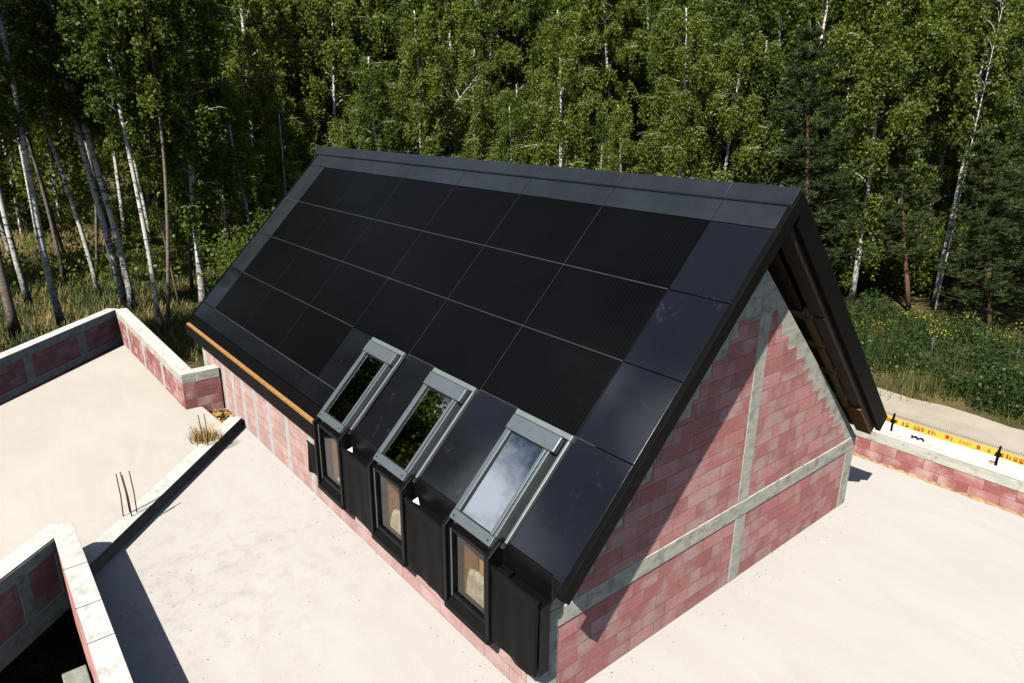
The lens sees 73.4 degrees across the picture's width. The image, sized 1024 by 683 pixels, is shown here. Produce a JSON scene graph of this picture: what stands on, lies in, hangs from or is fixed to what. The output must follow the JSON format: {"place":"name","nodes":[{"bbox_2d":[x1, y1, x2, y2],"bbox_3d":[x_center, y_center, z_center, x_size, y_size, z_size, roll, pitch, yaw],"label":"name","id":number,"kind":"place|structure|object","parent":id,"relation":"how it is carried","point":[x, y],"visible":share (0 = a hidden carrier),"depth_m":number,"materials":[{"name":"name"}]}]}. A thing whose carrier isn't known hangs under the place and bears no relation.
{"place":"outdoors","nodes":[
{"label":"outdoors","id":0,"kind":"place"},
{"bbox_2d":[0,203,238,364],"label":"forest grass","id":1,"kind":"structure","parent":0,"point":[176,321],"depth_m":36.70,"materials":[{"name":"green plant"}]},
{"bbox_2d":[0,133,1023,682],"bbox_3d":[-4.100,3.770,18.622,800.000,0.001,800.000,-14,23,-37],"label":"ground","id":2,"kind":"structure","parent":0,"point":[54,653],"depth_m":27.00,"materials":[{"name":"green plant"}]},
{"bbox_2d":[0,16,21,341],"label":"birch tree","id":3,"kind":"object","parent":2,"relation":"on","point":[13,323],"visible":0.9,"depth_m":29.35,"materials":[{"name":"grey plant"}]},
{"bbox_2d":[0,118,30,260],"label":"birch tree","id":4,"kind":"object","parent":2,"relation":"on","point":[4,166],"visible":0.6,"depth_m":42.01,"materials":[{"name":"green plant"}]},
{"bbox_2d":[0,27,32,306],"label":"birch tree","id":5,"kind":"object","parent":2,"relation":"on","point":[25,291],"visible":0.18,"depth_m":33.93,"materials":[{"name":"white plant"}]},
{"bbox_2d":[5,76,43,239],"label":"birch tree","id":6,"kind":"object","parent":2,"relation":"on","point":[20,148],"visible":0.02,"depth_m":49.81,"materials":[{"name":"white plant"}]},
{"bbox_2d":[0,0,66,326],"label":"birch tree","id":7,"kind":"object","parent":2,"relation":"on","point":[10,68],"visible":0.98,"depth_m":28.60,"materials":[{"name":"green plant"}]},
{"bbox_2d":[3,18,67,285],"bbox_3d":[-26.357,-11.655,36.103,4.677,18.145,4.044,6,23,24],"label":"birch tree","id":8,"kind":"object","parent":2,"relation":"on","point":[58,252],"visible":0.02,"depth_m":37.67,"materials":[{"name":"grey plant"}]},
{"bbox_2d":[11,197,59,235],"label":"shrub","id":9,"kind":"object","parent":2,"relation":"on","point":[45,224],"visible":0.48,"depth_m":54.59,"materials":[{"name":"green plant"}]},
{"bbox_2d":[0,0,101,295],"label":"birch tree","id":10,"kind":"object","parent":2,"relation":"on","point":[48,128],"visible":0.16,"depth_m":34.47,"materials":[{"name":"green plant"}]},
{"bbox_2d":[0,308,121,405],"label":"parapet wall","id":11,"kind":"structure","parent":2,"relation":"on","point":[30,365],"depth_m":16.81,"materials":[{"name":"brick"}]},
{"bbox_2d":[2,0,127,308],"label":"birch tree","id":12,"kind":"object","parent":2,"relation":"on","point":[51,39],"visible":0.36,"depth_m":30.58,"materials":[{"name":"green plant"}]},
{"bbox_2d":[47,189,92,225],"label":"shrub","id":13,"kind":"object","parent":2,"relation":"on","point":[67,209],"visible":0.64,"depth_m":59.61,"materials":[{"name":"green plant"}]},
{"bbox_2d":[10,0,137,313],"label":"birch tree","id":14,"kind":"object","parent":2,"relation":"on","point":[44,14],"visible":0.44,"depth_m":30.04,"materials":[{"name":"green plant"}]},
{"bbox_2d":[62,15,118,275],"bbox_3d":[-23.765,-12.486,38.483,3.813,18.213,4.326,-3,19,-12],"label":"birch tree","id":15,"kind":"object","parent":2,"relation":"on","point":[96,227],"depth_m":39.73,"materials":[{"name":"grey plant"}]},
{"bbox_2d":[52,0,162,329],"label":"birch tree","id":16,"kind":"object","parent":2,"relation":"on","point":[94,60],"visible":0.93,"depth_m":27.42,"materials":[{"name":"green plant"}]},
{"bbox_2d":[89,47,126,240],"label":"birch tree","id":17,"kind":"object","parent":2,"relation":"on","point":[108,144],"visible":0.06,"depth_m":51.04,"materials":[{"name":"green plant"}]},
{"bbox_2d":[0,187,256,306],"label":"undergrowth","id":18,"kind":"object","parent":2,"relation":"on","point":[79,253],"visible":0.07,"depth_m":42.42,"materials":[{"name":"green plant"}]},
{"bbox_2d":[105,19,154,249],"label":"birch tree","id":19,"kind":"object","parent":2,"relation":"on","point":[145,213],"visible":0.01,"depth_m":47.86,"materials":[{"name":"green plant"}]},
{"bbox_2d":[106,196,171,248],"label":"shrub","id":20,"kind":"object","parent":2,"relation":"on","point":[135,224],"visible":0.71,"depth_m":48.77,"materials":[{"name":"green plant"}]},
{"bbox_2d":[105,53,180,308],"bbox_3d":[-16.866,-7.273,32.531,2.647,12.109,2.879,12,21,31],"label":"birch tree","id":21,"kind":"object","parent":2,"relation":"on","point":[146,174],"visible":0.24,"depth_m":32.15,"materials":[{"name":"green plant"}]},
{"bbox_2d":[105,0,191,329],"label":"birch tree","id":22,"kind":"object","parent":2,"relation":"on","point":[151,26],"visible":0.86,"depth_m":28.05,"materials":[{"name":"green plant"}]},
{"bbox_2d":[132,185,185,222],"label":"shrub","id":23,"kind":"object","parent":2,"relation":"on","point":[160,200],"visible":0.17,"depth_m":59.28,"materials":[{"name":"green plant"}]},
{"bbox_2d":[115,308,223,411],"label":"parapet wall","id":24,"kind":"structure","parent":2,"relation":"on","point":[185,385],"depth_m":15.12,"materials":[{"name":"brick"}]},
{"bbox_2d":[153,203,192,249],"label":"shrub","id":25,"kind":"object","parent":2,"relation":"on","point":[173,230],"visible":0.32,"depth_m":48.66,"materials":[{"name":"green plant"}]},
{"bbox_2d":[119,0,248,303],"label":"birch tree","id":26,"kind":"object","parent":2,"relation":"on","point":[203,15],"visible":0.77,"depth_m":30.77,"materials":[{"name":"green plant"}]},
{"bbox_2d":[146,0,227,294],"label":"birch tree","id":27,"kind":"object","parent":2,"relation":"on","point":[191,284],"visible":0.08,"depth_m":35.72,"materials":[{"name":"grey plant"}]},
{"bbox_2d":[172,0,247,254],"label":"birch tree","id":28,"kind":"object","parent":2,"relation":"on","point":[225,213],"visible":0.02,"depth_m":42.52,"materials":[{"name":"green plant"}]},
{"bbox_2d":[194,228,251,290],"bbox_3d":[-11.857,-3.041,31.656,5.929,4.731,4.969,8,20,23],"label":"shrub","id":29,"kind":"object","parent":2,"relation":"on","point":[222,254],"visible":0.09,"depth_m":30.44,"materials":[{"name":"green plant"}]},
{"bbox_2d":[200,76,274,252],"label":"birch tree","id":30,"kind":"object","parent":2,"relation":"on","point":[249,178],"visible":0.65,"depth_m":32.50,"materials":[{"name":"green plant"}]},
{"bbox_2d":[189,0,306,233],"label":"birch tree","id":31,"kind":"object","parent":2,"relation":"on","point":[237,67],"visible":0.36,"depth_m":34.59,"materials":[{"name":"green plant"}]},
{"bbox_2d":[221,0,330,198],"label":"birch tree","id":32,"kind":"object","parent":2,"relation":"on","point":[287,14],"visible":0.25,"depth_m":36.28,"materials":[{"name":"green plant"}]},
{"bbox_2d":[259,82,307,215],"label":"birch tree","id":33,"kind":"object","parent":2,"relation":"on","point":[280,185],"visible":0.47,"depth_m":34.41,"materials":[{"name":"green plant"}]},
{"bbox_2d":[250,0,321,167],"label":"birch tree","id":34,"kind":"object","parent":2,"relation":"on","point":[290,88],"visible":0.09,"depth_m":38.12,"materials":[{"name":"green plant"}]},
{"bbox_2d":[274,113,316,188],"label":"birch tree","id":35,"kind":"object","parent":2,"relation":"on","point":[309,154],"visible":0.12,"depth_m":35.47,"materials":[{"name":"green plant"}]},
{"bbox_2d":[290,0,373,159],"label":"birch tree","id":36,"kind":"object","parent":2,"relation":"on","point":[331,52],"visible":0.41,"depth_m":36.50,"materials":[{"name":"green plant"}]},
{"bbox_2d":[330,125,356,148],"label":"birch tree","id":37,"kind":"object","parent":2,"relation":"on","point":[343,137],"visible":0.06,"depth_m":33.34,"materials":[{"name":"green plant"}]},
{"bbox_2d":[343,53,404,152],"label":"birch tree","id":38,"kind":"object","parent":2,"relation":"on","point":[361,114],"visible":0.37,"depth_m":32.57,"materials":[{"name":"green plant"}]},
{"bbox_2d":[402,71,488,156],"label":"birch tree","id":39,"kind":"object","parent":2,"relation":"on","point":[448,112],"visible":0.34,"depth_m":34.68,"materials":[{"name":"green plant"}]},
{"bbox_2d":[421,0,486,155],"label":"birch tree","id":40,"kind":"object","parent":2,"relation":"on","point":[444,39],"visible":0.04,"depth_m":40.85,"materials":[{"name":"green plant"}]},
{"bbox_2d":[459,0,526,157],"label":"birch tree","id":41,"kind":"object","parent":2,"relation":"on","point":[490,20],"visible":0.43,"depth_m":43.91,"materials":[{"name":"green plant"}]},
{"bbox_2d":[0,1,1023,237],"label":"forest","id":42,"kind":"object","parent":2,"relation":"on","point":[40,145],"visible":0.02,"depth_m":57.63,"materials":[{"name":"green plant"}]},
{"bbox_2d":[479,0,554,156],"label":"birch tree","id":43,"kind":"object","parent":2,"relation":"on","point":[507,64],"visible":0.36,"depth_m":43.68,"materials":[{"name":"green plant"}]},
{"bbox_2d":[519,6,601,168],"bbox_3d":[2.348,-9.069,34.770,4.283,14.453,3.922,2,17,9],"label":"birch tree","id":44,"kind":"object","parent":2,"relation":"on","point":[566,132],"visible":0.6,"depth_m":33.47,"materials":[{"name":"green plant"}]},
{"bbox_2d":[519,0,610,165],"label":"birch tree","id":45,"kind":"object","parent":2,"relation":"on","point":[537,16],"visible":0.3,"depth_m":40.69,"materials":[{"name":"green plant"}]},
{"bbox_2d":[536,1,609,163],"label":"birch tree","id":46,"kind":"object","parent":2,"relation":"on","point":[581,60],"visible":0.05,"depth_m":44.92,"materials":[{"name":"green plant"}]},
{"bbox_2d":[583,110,623,171],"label":"birch tree","id":47,"kind":"object","parent":2,"relation":"on","point":[601,132],"visible":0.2,"depth_m":34.75,"materials":[{"name":"green plant"}]},
{"bbox_2d":[556,0,651,144],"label":"birch tree","id":48,"kind":"object","parent":2,"relation":"on","point":[606,30],"visible":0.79,"depth_m":38.66,"materials":[{"name":"green plant"}]},
{"bbox_2d":[592,102,647,173],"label":"birch tree","id":49,"kind":"object","parent":2,"relation":"on","point":[623,148],"visible":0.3,"depth_m":33.67,"materials":[{"name":"green plant"}]},
{"bbox_2d":[595,0,652,136],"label":"birch tree","id":50,"kind":"object","parent":2,"relation":"on","point":[642,20],"visible":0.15,"depth_m":41.91,"materials":[{"name":"green plant"}]},
{"bbox_2d":[620,0,663,170],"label":"birch tree","id":51,"kind":"object","parent":2,"relation":"on","point":[647,129],"visible":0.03,"depth_m":48.05,"materials":[{"name":"green plant"}]},
{"bbox_2d":[613,0,684,173],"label":"birch tree","id":52,"kind":"object","parent":2,"relation":"on","point":[636,119],"visible":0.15,"depth_m":43.20,"materials":[{"name":"green plant"}]},
{"bbox_2d":[636,5,731,179],"bbox_3d":[8.259,-8.961,34.600,4.230,14.449,4.319,-10,21,-28],"label":"birch tree","id":53,"kind":"object","parent":2,"relation":"on","point":[696,29],"visible":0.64,"depth_m":33.03,"materials":[{"name":"green plant"}]},
{"bbox_2d":[649,0,725,176],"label":"birch tree","id":54,"kind":"object","parent":2,"relation":"on","point":[715,32],"visible":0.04,"depth_m":38.01,"materials":[{"name":"green plant"}]},
{"bbox_2d":[646,0,730,176],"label":"birch tree","id":55,"kind":"object","parent":2,"relation":"on","point":[691,8],"visible":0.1,"depth_m":37.82,"materials":[{"name":"green plant"}]},
{"bbox_2d":[690,30,774,182],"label":"birch tree","id":56,"kind":"object","parent":2,"relation":"on","point":[727,154],"visible":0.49,"depth_m":33.54,"materials":[{"name":"green plant"}]},
{"bbox_2d":[685,0,785,184],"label":"birch tree","id":57,"kind":"object","parent":2,"relation":"on","point":[757,19],"visible":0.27,"depth_m":33.70,"materials":[{"name":"green plant"}]},
{"bbox_2d":[728,38,793,185],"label":"birch tree","id":58,"kind":"object","parent":2,"relation":"on","point":[773,49],"visible":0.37,"depth_m":34.18,"materials":[{"name":"green plant"}]},
{"bbox_2d":[731,0,819,186],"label":"birch tree","id":59,"kind":"object","parent":2,"relation":"on","point":[788,28],"visible":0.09,"depth_m":35.38,"materials":[{"name":"green plant"}]},
{"bbox_2d":[722,0,830,180],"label":"birch tree","id":60,"kind":"object","parent":2,"relation":"on","point":[813,4],"visible":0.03,"depth_m":39.18,"materials":[{"name":"green plant"}]},
{"bbox_2d":[752,19,879,271],"bbox_3d":[14.982,-8.396,34.059,6.468,13.920,6.928,-13,22,-35],"label":"pine tree","id":61,"kind":"object","parent":2,"relation":"on","point":[799,129],"visible":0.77,"depth_m":33.08,"materials":[{"name":"green plant"}]},
{"bbox_2d":[781,0,872,201],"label":"birch tree","id":62,"kind":"object","parent":2,"relation":"on","point":[817,60],"visible":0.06,"depth_m":40.13,"materials":[{"name":"green plant"}]},
{"bbox_2d":[799,71,875,248],"bbox_3d":[16.448,-7.978,36.189,4.834,11.765,4.802,-5,20,-9],"label":"pine tree","id":63,"kind":"object","parent":2,"relation":"on","point":[841,92],"visible":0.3,"depth_m":35.16,"materials":[{"name":"green plant"}]},
{"bbox_2d":[804,0,895,241],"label":"birch tree","id":64,"kind":"object","parent":2,"relation":"on","point":[837,21],"visible":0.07,"depth_m":40.42,"materials":[{"name":"green plant"}]},
{"bbox_2d":[824,208,906,290],"bbox_3d":[19.636,-5.328,38.906,6.352,5.069,5.324,-7,20,-21],"label":"shrub","id":65,"kind":"object","parent":2,"relation":"on","point":[864,270],"visible":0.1,"depth_m":38.23,"materials":[{"name":"green plant"}]},
{"bbox_2d":[848,235,928,294],"bbox_3d":[20.902,-4.534,38.646,4.231,3.740,3.630,14,23,36],"label":"shrub","id":66,"kind":"object","parent":2,"relation":"on","point":[868,286],"visible":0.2,"depth_m":38.40,"materials":[{"name":"green plant"}]},
{"bbox_2d":[822,0,956,304],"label":"birch tree","id":67,"kind":"object","parent":2,"relation":"on","point":[868,94],"visible":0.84,"depth_m":32.98,"materials":[{"name":"green plant"}]},
{"bbox_2d":[865,94,961,310],"bbox_3d":[19.965,-6.968,34.451,4.534,11.004,4.514,-1,15,29],"label":"pine tree","id":68,"kind":"object","parent":2,"relation":"on","point":[918,214],"visible":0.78,"depth_m":34.14,"materials":[{"name":"green plant"}]},
{"bbox_2d":[851,0,979,198],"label":"birch tree","id":69,"kind":"object","parent":2,"relation":"on","point":[917,72],"visible":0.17,"depth_m":37.92,"materials":[{"name":"green plant"}]},
{"bbox_2d":[876,207,981,296],"bbox_3d":[22.517,-4.840,37.494,5.324,5.069,6.352,1,18,2],"label":"shrub","id":70,"kind":"object","parent":2,"relation":"on","point":[920,276],"visible":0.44,"depth_m":37.28,"materials":[{"name":"green plant"}]},
{"bbox_2d":[840,287,1023,425],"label":"weeds","id":71,"kind":"object","parent":2,"relation":"on","point":[1004,383],"visible":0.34,"depth_m":27.30,"materials":[{"name":"green plant"}]},
{"bbox_2d":[850,424,1023,517],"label":"parapet wall","id":72,"kind":"structure","parent":2,"relation":"on","point":[986,483],"depth_m":11.99,"materials":[{"name":"brick"}]},
{"bbox_2d":[889,0,984,206],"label":"birch tree","id":73,"kind":"object","parent":2,"relation":"on","point":[923,61],"visible":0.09,"depth_m":37.88,"materials":[{"name":"green plant"}]},
{"bbox_2d":[914,238,979,300],"bbox_3d":[24.201,-4.365,37.797,3.890,4.007,4.533,13,22,34],"label":"shrub","id":74,"kind":"object","parent":2,"relation":"on","point":[946,288],"visible":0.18,"depth_m":37.61,"materials":[{"name":"green plant"}]},
{"bbox_2d":[886,411,1023,465],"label":"fence","id":75,"kind":"object","parent":2,"relation":"on","point":[999,447],"visible":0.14,"depth_m":17.85,"materials":[{"name":"metal"}]},
{"bbox_2d":[882,415,1023,474],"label":"fence banner","id":76,"kind":"object","parent":75,"relation":"attached to","point":[987,454],"visible":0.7,"depth_m":17.88,"materials":[{"name":"yellow plastic"}]},
{"bbox_2d":[893,0,1019,290],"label":"birch tree","id":77,"kind":"object","parent":2,"relation":"on","point":[940,135],"visible":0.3,"depth_m":36.64,"materials":[{"name":"green plant"}]},
{"bbox_2d":[927,1,1021,193],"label":"birch tree","id":78,"kind":"object","parent":2,"relation":"on","point":[1004,104],"visible":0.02,"depth_m":41.80,"materials":[{"name":"green plant"}]},
{"bbox_2d":[927,217,1022,300],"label":"shrub","id":79,"kind":"object","parent":2,"relation":"on","point":[947,280],"visible":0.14,"depth_m":36.92,"materials":[{"name":"green plant"}]},
{"bbox_2d":[928,0,1023,231],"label":"birch tree","id":80,"kind":"object","parent":2,"relation":"on","point":[1003,134],"visible":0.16,"depth_m":36.46,"materials":[{"name":"green plant"}]},
{"bbox_2d":[930,0,1023,313],"bbox_3d":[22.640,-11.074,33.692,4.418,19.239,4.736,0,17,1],"label":"birch tree","id":81,"kind":"object","parent":2,"relation":"on","point":[1007,76],"visible":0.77,"depth_m":32.88,"materials":[{"name":"green plant"}]},
{"bbox_2d":[931,123,1023,329],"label":"pine tree","id":82,"kind":"object","parent":2,"relation":"on","point":[974,174],"visible":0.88,"depth_m":31.00,"materials":[{"name":"green plant"}]},
{"bbox_2d":[954,70,1023,304],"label":"pine tree","id":83,"kind":"object","parent":2,"relation":"on","point":[1019,173],"visible":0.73,"depth_m":30.84,"materials":[{"name":"green plant"}]},
{"bbox_2d":[960,225,1023,306],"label":"shrub","id":84,"kind":"object","parent":2,"relation":"on","point":[1017,303],"visible":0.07,"depth_m":36.19,"materials":[{"name":"green plant"}]},
{"bbox_2d":[185,146,886,682],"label":"brick house","id":85,"kind":"structure","parent":0,"point":[679,364],"depth_m":8.86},
{"bbox_2d":[312,337,406,509],"bbox_3d":[-2.314,1.236,10.495,1.153,2.305,0.995,-14,23,-37],"label":"roof window","id":86,"kind":"structure","parent":85,"relation":"in","point":[348,405],"depth_m":10.35,"materials":[{"name":"grey metal"}]},
{"bbox_2d":[367,367,478,566],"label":"roof window","id":87,"kind":"structure","parent":85,"relation":"in","point":[416,438],"depth_m":9.06,"materials":[{"name":"grey metal"}]},
{"bbox_2d":[466,568,483,607],"bbox_3d":[-0.371,2.970,8.225,0.237,0.452,1.534,-14,23,-37],"label":"sand heap","id":88,"kind":"object","parent":85,"relation":"on","point":[475,586],"visible":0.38,"depth_m":8.17,"materials":[{"name":"beige sand"}]},
{"bbox_2d":[442,409,574,644],"bbox_3d":[-0.063,2.108,7.899,1.153,2.305,0.985,-14,23,-37],"label":"roof window","id":89,"kind":"structure","parent":85,"relation":"in","point":[499,498],"depth_m":7.74,"materials":[{"name":"grey metal"}]},
{"bbox_2d":[94,356,1023,682],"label":"terrace deck","id":90,"kind":"structure","parent":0,"point":[904,578],"depth_m":9.12,"materials":[{"name":"concrete"}]},
{"bbox_2d":[0,523,132,682],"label":"stairwell wall","id":91,"kind":"structure","parent":90,"relation":"on","point":[47,580],"depth_m":8.51,"materials":[{"name":"concrete"}]},
{"bbox_2d":[0,345,239,560],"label":"raised deck","id":92,"kind":"structure","parent":90,"relation":"on","point":[73,442],"depth_m":12.89,"materials":[{"name":"concrete"}]},
{"bbox_2d":[84,417,242,576],"bbox_3d":[-5.799,2.424,11.736,0.266,0.224,4.979,1,18,3],"label":"concrete upstand","id":93,"kind":"object","parent":90,"relation":"on","point":[107,546],"visible":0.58,"depth_m":11.11,"materials":[{"name":"grey concrete"}]},
{"bbox_2d":[184,420,223,446],"bbox_3d":[-5.834,1.725,13.014,0.715,0.317,0.678,-14,23,-37],"label":"straw tuft","id":94,"kind":"object","parent":93,"relation":"on","point":[198,436],"visible":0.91,"depth_m":12.99,"materials":[{"name":"beige plant"}]},
{"bbox_2d":[208,208,1023,457],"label":"track","id":95,"kind":"structure","parent":0,"point":[966,424],"depth_m":22.50,"materials":[{"name":"beige sand"}]},
{"bbox_2d":[328,0,410,149],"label":"birch tree","id":96,"kind":"object","parent":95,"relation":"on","point":[347,8],"visible":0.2,"depth_m":35.68,"materials":[{"name":"green plant"}]},
{"bbox_2d":[338,0,450,152],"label":"birch tree","id":97,"kind":"object","parent":95,"relation":"on","point":[399,9],"visible":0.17,"depth_m":35.60,"materials":[{"name":"green plant"}]},
{"bbox_2d":[355,0,447,153],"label":"birch tree","id":98,"kind":"object","parent":95,"relation":"on","point":[378,55],"visible":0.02,"depth_m":36.95,"materials":[{"name":"green plant"}]},
{"bbox_2d":[382,6,450,156],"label":"birch tree","id":99,"kind":"object","parent":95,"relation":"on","point":[420,78],"visible":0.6,"depth_m":33.79,"materials":[{"name":"green plant"}]},
{"bbox_2d":[411,0,495,159],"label":"birch tree","id":100,"kind":"object","parent":95,"relation":"on","point":[457,16],"visible":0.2,"depth_m":35.41,"materials":[{"name":"green plant"}]},
{"bbox_2d":[441,45,506,160],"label":"birch tree","id":101,"kind":"object","parent":95,"relation":"on","point":[472,147],"visible":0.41,"depth_m":34.82,"materials":[{"name":"green plant"}]},
{"bbox_2d":[487,105,529,163],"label":"birch tree","id":102,"kind":"object","parent":95,"relation":"on","point":[514,152],"visible":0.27,"depth_m":33.96,"materials":[{"name":"green plant"}]},
{"bbox_2d":[487,82,553,164],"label":"birch tree","id":103,"kind":"object","parent":95,"relation":"on","point":[510,98],"visible":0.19,"depth_m":34.32,"materials":[{"name":"green plant"}]},
{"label":"stairwell floor","id":104,"kind":"structure","parent":0,"visible":0},
{"bbox_2d":[62,665,91,682],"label":"block pier","id":105,"kind":"structure","parent":104,"relation":"on","point":[79,674],"depth_m":8.00,"materials":[{"name":"grey concrete"}]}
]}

